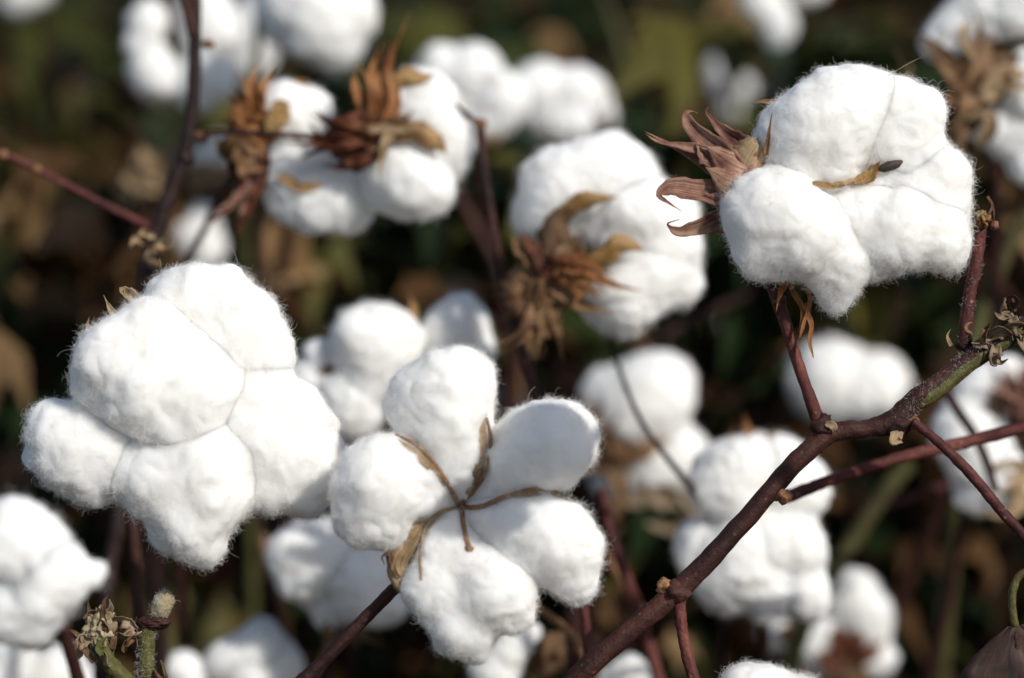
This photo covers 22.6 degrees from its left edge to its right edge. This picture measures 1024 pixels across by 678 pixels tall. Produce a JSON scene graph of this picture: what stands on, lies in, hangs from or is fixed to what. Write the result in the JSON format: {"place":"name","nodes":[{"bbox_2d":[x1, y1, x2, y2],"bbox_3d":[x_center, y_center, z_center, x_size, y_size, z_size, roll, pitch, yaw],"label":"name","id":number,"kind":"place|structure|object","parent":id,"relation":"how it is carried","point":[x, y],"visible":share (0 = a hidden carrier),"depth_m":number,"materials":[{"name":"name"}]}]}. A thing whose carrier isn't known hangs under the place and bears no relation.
{"place":"outdoors","nodes":[
{"label":"outdoors","id":0,"kind":"place"},
{"bbox_2d":[17,250,347,574],"bbox_3d":[-0.085,0.020,0.668,0.085,0.078,0.037,0,12,0],"label":"cotton boll","id":1,"kind":"object","parent":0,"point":[195,421],"visible":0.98,"depth_m":0.66,"materials":[{"name":"white plant"}]},
{"bbox_2d":[203,63,378,238],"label":"cotton boll","id":2,"kind":"object","parent":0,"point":[311,195],"visible":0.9,"depth_m":0.78,"materials":[{"name":"cotton"},{"name":"dried leaves"}]},
{"bbox_2d":[0,8,957,661],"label":"ground","id":3,"kind":"structure","parent":0,"point":[16,476],"depth_m":3.46,"materials":[{"name":"soil"}]},
{"bbox_2d":[0,644,46,677],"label":"cotton boll","id":4,"kind":"object","parent":3,"relation":"on","point":[15,664],"visible":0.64,"depth_m":0.83,"materials":[{"name":"white plant"}]},
{"bbox_2d":[0,0,64,494],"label":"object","id":5,"kind":"object","parent":3,"relation":"on","point":[21,8],"visible":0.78,"depth_m":1.27,"materials":[{"name":"brown plant"}]},
{"bbox_2d":[42,250,69,644],"bbox_3d":[-0.208,0.288,1.235,0.012,0.704,0.068,0,12,0],"label":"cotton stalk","id":6,"kind":"object","parent":3,"relation":"on","point":[58,498],"visible":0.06,"depth_m":1.16,"materials":[{"name":"brown plant"}]},
{"bbox_2d":[0,486,113,677],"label":"cotton boll","id":7,"kind":"object","parent":3,"relation":"on","point":[52,575],"visible":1,"depth_m":0.58,"materials":[{"name":"white plant"}]},
{"bbox_2d":[36,642,92,677],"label":"cotton boll","id":8,"kind":"object","parent":3,"relation":"on","point":[53,661],"visible":0.52,"depth_m":0.85,"materials":[{"name":"white plant"}]},
{"bbox_2d":[72,595,141,677],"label":"cotton bud","id":9,"kind":"object","parent":3,"relation":"on","point":[103,628],"visible":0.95,"depth_m":0.67,"materials":[{"name":"beige plant"}]},
{"bbox_2d":[93,504,126,677],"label":"cotton stalk","id":10,"kind":"object","parent":3,"relation":"on","point":[115,537],"visible":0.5,"depth_m":0.78,"materials":[{"name":"plant"}]},
{"bbox_2d":[126,510,144,677],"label":"cotton stalk","id":11,"kind":"object","parent":3,"relation":"on","point":[137,585],"visible":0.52,"depth_m":0.75,"materials":[{"name":"brown plant"}]},
{"bbox_2d":[121,588,175,677],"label":"plant stem","id":12,"kind":"object","parent":3,"relation":"on","point":[162,604],"visible":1,"depth_m":0.67,"materials":[{"name":"green plant"}]},
{"bbox_2d":[137,0,214,677],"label":"cotton stalk","id":13,"kind":"object","parent":3,"relation":"on","point":[190,135],"visible":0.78,"depth_m":0.77,"materials":[{"name":"brown plant"}]},
{"bbox_2d":[0,149,149,229],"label":"cotton twig","id":14,"kind":"object","parent":13,"relation":"attached to","point":[86,195],"visible":0.99,"depth_m":0.77,"materials":[{"name":"brown plant"}]},
{"bbox_2d":[130,228,173,279],"bbox_3d":[-0.106,-0.025,0.754,0.011,0.017,0.012,9,15,36],"label":"stem knot","id":15,"kind":"object","parent":13,"relation":"attached to","point":[155,243],"visible":0.99,"depth_m":0.75,"materials":[{"name":"brown plant"}]},
{"bbox_2d":[180,0,196,37],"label":"cotton stalk","id":16,"kind":"object","parent":13,"relation":"on","point":[189,20],"visible":1,"depth_m":0.77,"materials":[{"name":"brown plant"}]},
{"bbox_2d":[114,127,238,581],"bbox_3d":[-0.139,0.276,1.124,0.051,0.754,0.149,-2,12,-10],"label":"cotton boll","id":17,"kind":"object","parent":3,"relation":"on","point":[145,176],"visible":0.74,"depth_m":0.99,"materials":[{"name":"white plant"}]},
{"bbox_2d":[120,0,244,578],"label":"cotton boll","id":18,"kind":"object","parent":3,"relation":"on","point":[156,70],"visible":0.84,"depth_m":0.97,"materials":[{"name":"white plant"}]},
{"bbox_2d":[175,172,233,650],"bbox_3d":[-0.104,0.316,0.923,0.036,0.778,0.062,-4,13,-18],"label":"cotton twig","id":19,"kind":"object","parent":3,"relation":"on","point":[180,589],"visible":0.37,"depth_m":0.85,"materials":[{"name":"brown plant"}]},
{"bbox_2d":[166,0,281,573],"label":"cotton boll","id":20,"kind":"object","parent":3,"relation":"on","point":[269,53],"visible":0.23,"depth_m":1.01,"materials":[{"name":"white plant"}]},
{"bbox_2d":[166,615,306,677],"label":"cotton boll","id":21,"kind":"object","parent":3,"relation":"on","point":[262,647],"visible":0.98,"depth_m":0.83,"materials":[{"name":"white plant"}]},
{"bbox_2d":[237,12,261,624],"bbox_3d":[-0.098,0.270,1.035,0.011,0.821,0.065,-1,12,-5],"label":"cotton stalk","id":22,"kind":"object","parent":3,"relation":"on","point":[250,527],"visible":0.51,"depth_m":0.98,"materials":[{"name":"brown plant"}]},
{"bbox_2d":[257,211,276,623],"bbox_3d":[-0.090,0.313,1.020,0.004,0.744,0.064,0,12,0],"label":"cotton stalk","id":23,"kind":"object","parent":3,"relation":"on","point":[272,596],"visible":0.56,"depth_m":0.92,"materials":[{"name":"brown plant"}]},
{"bbox_2d":[253,514,291,640],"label":"cotton stalk","id":24,"kind":"object","parent":3,"relation":"on","point":[281,599],"visible":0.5,"depth_m":0.87,"materials":[{"name":"brown plant"}]},
{"bbox_2d":[205,0,382,610],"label":"cotton boll","id":25,"kind":"object","parent":3,"relation":"on","point":[333,36],"visible":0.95,"depth_m":0.92,"materials":[{"name":"white plant"}]},
{"bbox_2d":[262,515,411,677],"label":"cotton boll","id":26,"kind":"object","parent":3,"relation":"on","point":[327,579],"visible":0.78,"depth_m":0.81,"materials":[{"name":"white plant"}]},
{"bbox_2d":[296,583,398,677],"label":"cotton stalk","id":27,"kind":"object","parent":3,"relation":"on","point":[322,661],"visible":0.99,"depth_m":0.66,"materials":[{"name":"brown plant"}]},
{"bbox_2d":[324,337,614,668],"bbox_3d":[-0.011,0.042,0.654,0.070,0.080,0.036,0,12,0],"label":"cotton boll","id":28,"kind":"object","parent":27,"relation":"on","point":[492,545],"visible":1,"depth_m":0.65,"materials":[{"name":"white plant"}]},
{"bbox_2d":[294,283,503,677],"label":"cotton boll","id":29,"kind":"object","parent":3,"relation":"on","point":[355,357],"visible":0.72,"depth_m":0.79,"materials":[{"name":"white plant"}]},
{"bbox_2d":[416,38,547,635],"bbox_3d":[-0.007,0.262,1.103,0.044,0.789,0.136,2,12,8],"label":"cotton boll","id":30,"kind":"object","parent":3,"relation":"on","point":[495,94],"visible":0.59,"depth_m":0.96,"materials":[{"name":"white plant"}]},
{"bbox_2d":[455,184,524,677],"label":"cotton stalk","id":31,"kind":"object","parent":3,"relation":"on","point":[512,385],"visible":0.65,"depth_m":0.95,"materials":[{"name":"plant"}]},
{"bbox_2d":[0,0,1023,319],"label":"distant foliage","id":32,"kind":"object","parent":3,"relation":"on","point":[632,10],"visible":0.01,"depth_m":4.19,"materials":[{"name":"green plant"}]},
{"bbox_2d":[0,0,1023,677],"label":"green foliage","id":33,"kind":"object","parent":3,"relation":"on","point":[382,256],"visible":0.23,"depth_m":1.07,"materials":[{"name":"green plant"}]},
{"bbox_2d":[0,0,1023,677],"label":"dry foliage","id":34,"kind":"object","parent":3,"relation":"on","point":[90,238],"visible":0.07,"depth_m":1.02,"materials":[{"name":"brown plant"}]},
{"bbox_2d":[8,0,1023,677],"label":"background stems","id":35,"kind":"object","parent":3,"relation":"on","point":[412,634],"visible":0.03,"depth_m":1.06,"materials":[{"name":"brown plant"}]},
{"bbox_2d":[474,118,580,672],"bbox_3d":[0.007,0.321,0.861,0.038,0.795,0.066,0,12,0],"label":"cotton stalk","id":36,"kind":"object","parent":3,"relation":"on","point":[572,621],"visible":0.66,"depth_m":0.77,"materials":[{"name":"brown plant"}]},
{"bbox_2d":[281,11,477,225],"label":"cotton boll","id":37,"kind":"object","parent":36,"relation":"on","point":[413,164],"visible":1,"depth_m":0.77,"materials":[{"name":"cotton"},{"name":"dried plant husk"}]},
{"bbox_2d":[202,129,378,143],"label":"cotton twig","id":38,"kind":"object","parent":37,"relation":"attached to","point":[225,132],"visible":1,"depth_m":0.77,"materials":[{"name":"brown plant"}]},
{"bbox_2d":[455,103,475,125],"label":"cotton twig","id":39,"kind":"object","parent":36,"relation":"attached to","point":[466,114],"visible":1,"depth_m":0.77,"materials":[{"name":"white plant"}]},
{"bbox_2d":[495,125,707,360],"bbox_3d":[0.026,-0.028,0.771,0.064,0.067,0.038,0,12,0],"label":"cotton boll","id":40,"kind":"object","parent":36,"relation":"attached to","point":[637,272],"visible":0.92,"depth_m":0.76,"materials":[{"name":"cotton"},{"name":"dried plant husk"}]},
{"bbox_2d":[467,622,602,677],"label":"cotton boll","id":41,"kind":"object","parent":3,"relation":"on","point":[535,654],"visible":0.64,"depth_m":0.80,"materials":[{"name":"white plant"}]},
{"bbox_2d":[535,602,582,658],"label":"cotton stalk","id":42,"kind":"object","parent":3,"relation":"on","point":[563,627],"visible":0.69,"depth_m":0.76,"materials":[{"name":"brown plant"}]},
{"bbox_2d":[514,58,617,527],"bbox_3d":[0.043,0.259,1.143,0.043,0.779,0.154,5,13,23],"label":"cotton boll","id":43,"kind":"object","parent":3,"relation":"on","point":[577,100],"visible":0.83,"depth_m":1.00,"materials":[{"name":"white plant"}]},
{"bbox_2d":[579,604,595,677],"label":"cotton stalk","id":44,"kind":"object","parent":3,"relation":"on","point":[586,636],"visible":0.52,"depth_m":0.72,"materials":[{"name":"brown plant"}]},
{"bbox_2d":[601,0,642,606],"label":"cotton stalk","id":45,"kind":"object","parent":3,"relation":"on","point":[630,99],"visible":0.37,"depth_m":1.15,"materials":[{"name":"brown plant"}]},
{"bbox_2d":[596,649,651,677],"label":"cotton boll","id":46,"kind":"object","parent":3,"relation":"on","point":[629,665],"visible":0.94,"depth_m":0.81,"materials":[{"name":"white plant"}]},
{"bbox_2d":[596,488,664,677],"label":"cotton stalk","id":47,"kind":"object","parent":3,"relation":"on","point":[636,604],"visible":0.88,"depth_m":0.79,"materials":[{"name":"brown plant"}]},
{"bbox_2d":[602,544,643,605],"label":"cotton stalk","id":48,"kind":"object","parent":47,"relation":"on","point":[612,569],"visible":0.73,"depth_m":0.80,"materials":[{"name":"brown plant"}]},
{"bbox_2d":[579,346,708,663],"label":"cotton boll","id":49,"kind":"object","parent":3,"relation":"on","point":[631,471],"visible":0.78,"depth_m":0.90,"materials":[{"name":"white plant"}]},
{"bbox_2d":[602,335,724,677],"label":"cotton twig","id":50,"kind":"object","parent":3,"relation":"on","point":[680,474],"visible":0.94,"depth_m":0.79,"materials":[{"name":"brown plant"}]},
{"bbox_2d":[706,55,753,420],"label":"cotton boll","id":51,"kind":"object","parent":3,"relation":"on","point":[715,77],"visible":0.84,"depth_m":1.30,"materials":[{"name":"plant"}]},
{"bbox_2d":[666,412,836,663],"bbox_3d":[0.093,0.352,0.912,0.054,0.694,0.141,3,12,16],"label":"cotton boll","id":52,"kind":"object","parent":3,"relation":"on","point":[771,567],"visible":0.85,"depth_m":0.79,"materials":[{"name":"cotton"},{"name":"dried plant husk"}]},
{"bbox_2d":[718,657,818,677],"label":"cotton boll","id":53,"kind":"object","parent":3,"relation":"on","point":[749,669],"visible":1,"depth_m":0.66,"materials":[{"name":"white plant"}]},
{"bbox_2d":[724,0,822,655],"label":"cotton boll","id":54,"kind":"object","parent":3,"relation":"on","point":[775,22],"visible":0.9,"depth_m":1.07,"materials":[{"name":"white plant"}]},
{"bbox_2d":[761,80,818,459],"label":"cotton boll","id":55,"kind":"object","parent":3,"relation":"on","point":[776,94],"visible":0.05,"depth_m":1.24,"materials":[{"name":"plant"}]},
{"bbox_2d":[563,295,1023,677],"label":"branch","id":56,"kind":"object","parent":3,"relation":"on","point":[991,345],"depth_m":0.67,"materials":[{"name":"brown plant"}]},
{"bbox_2d":[674,601,699,677],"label":"cotton stalk","id":57,"kind":"object","parent":56,"relation":"attached to","point":[687,657],"visible":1,"depth_m":0.67,"materials":[{"name":"brown plant"}]},
{"bbox_2d":[767,283,822,420],"bbox_3d":[0.074,0.004,0.672,0.019,0.037,0.005,9,15,36],"label":"cotton stalk","id":58,"kind":"object","parent":56,"relation":"on","point":[813,408],"visible":1,"depth_m":0.67,"materials":[{"name":"brown plant"}]},
{"bbox_2d":[797,302,811,334],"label":"dried leaf","id":59,"kind":"object","parent":58,"relation":"on","point":[806,324],"visible":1,"depth_m":0.67,"materials":[{"name":"brown plant"}]},
{"bbox_2d":[645,51,980,357],"bbox_3d":[0.079,-0.035,0.665,0.085,0.078,0.032,-3,12,-12],"label":"cotton boll","id":60,"kind":"object","parent":58,"relation":"attached to","point":[835,189],"visible":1,"depth_m":0.66,"materials":[{"name":"white plant"}]},
{"bbox_2d":[788,421,1023,502],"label":"cotton branch","id":61,"kind":"object","parent":56,"relation":"attached to","point":[798,492],"visible":0.94,"depth_m":0.71,"materials":[{"name":"brown plant"}]},
{"bbox_2d":[909,416,1023,542],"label":"cotton stalk","id":62,"kind":"object","parent":56,"relation":"attached to","point":[989,496],"visible":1,"depth_m":0.67,"materials":[{"name":"brown plant"}]},
{"bbox_2d":[954,196,998,351],"bbox_3d":[0.122,-0.017,0.676,0.013,0.040,0.011,-3,12,-13],"label":"cotton stalk","id":63,"kind":"object","parent":56,"relation":"on","point":[983,221],"visible":1,"depth_m":0.68,"materials":[{"name":"brown plant"}]},
{"bbox_2d":[755,567,901,677],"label":"cotton boll","id":64,"kind":"object","parent":3,"relation":"on","point":[856,626],"visible":0.77,"depth_m":0.92,"materials":[{"name":"white plant"}]},
{"bbox_2d":[779,462,916,673],"bbox_3d":[0.102,0.363,0.980,0.046,0.663,0.075,-11,16,-41],"label":"cotton stalk","id":65,"kind":"object","parent":3,"relation":"on","point":[892,482],"visible":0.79,"depth_m":0.90,"materials":[{"name":"green plant"}]},
{"bbox_2d":[784,335,913,571],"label":"cotton boll","id":66,"kind":"object","parent":3,"relation":"on","point":[850,381],"visible":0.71,"depth_m":0.98,"materials":[{"name":"white plant"}]},
{"bbox_2d":[891,0,1023,640],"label":"cotton boll","id":67,"kind":"object","parent":3,"relation":"on","point":[985,97],"visible":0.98,"depth_m":0.82,"materials":[{"name":"white plant"}]},
{"bbox_2d":[921,353,1023,677],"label":"cotton boll","id":68,"kind":"object","parent":3,"relation":"on","point":[988,396],"visible":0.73,"depth_m":0.82,"materials":[{"name":"white plant"}]},
{"bbox_2d":[889,480,953,509],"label":"cotton stalk","id":69,"kind":"object","parent":68,"relation":"attached to","point":[928,491],"visible":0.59,"depth_m":0.86,"materials":[{"name":"brown plant"}]},
{"bbox_2d":[944,391,998,491],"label":"cotton stalk","id":70,"kind":"object","parent":68,"relation":"attached to","point":[962,418],"visible":0.86,"depth_m":0.79,"materials":[{"name":"brown plant"}]},
{"bbox_2d":[933,208,1023,677],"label":"cotton stalk","id":71,"kind":"object","parent":3,"relation":"on","point":[1010,246],"visible":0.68,"depth_m":0.90,"materials":[{"name":"brown plant"}]}
]}

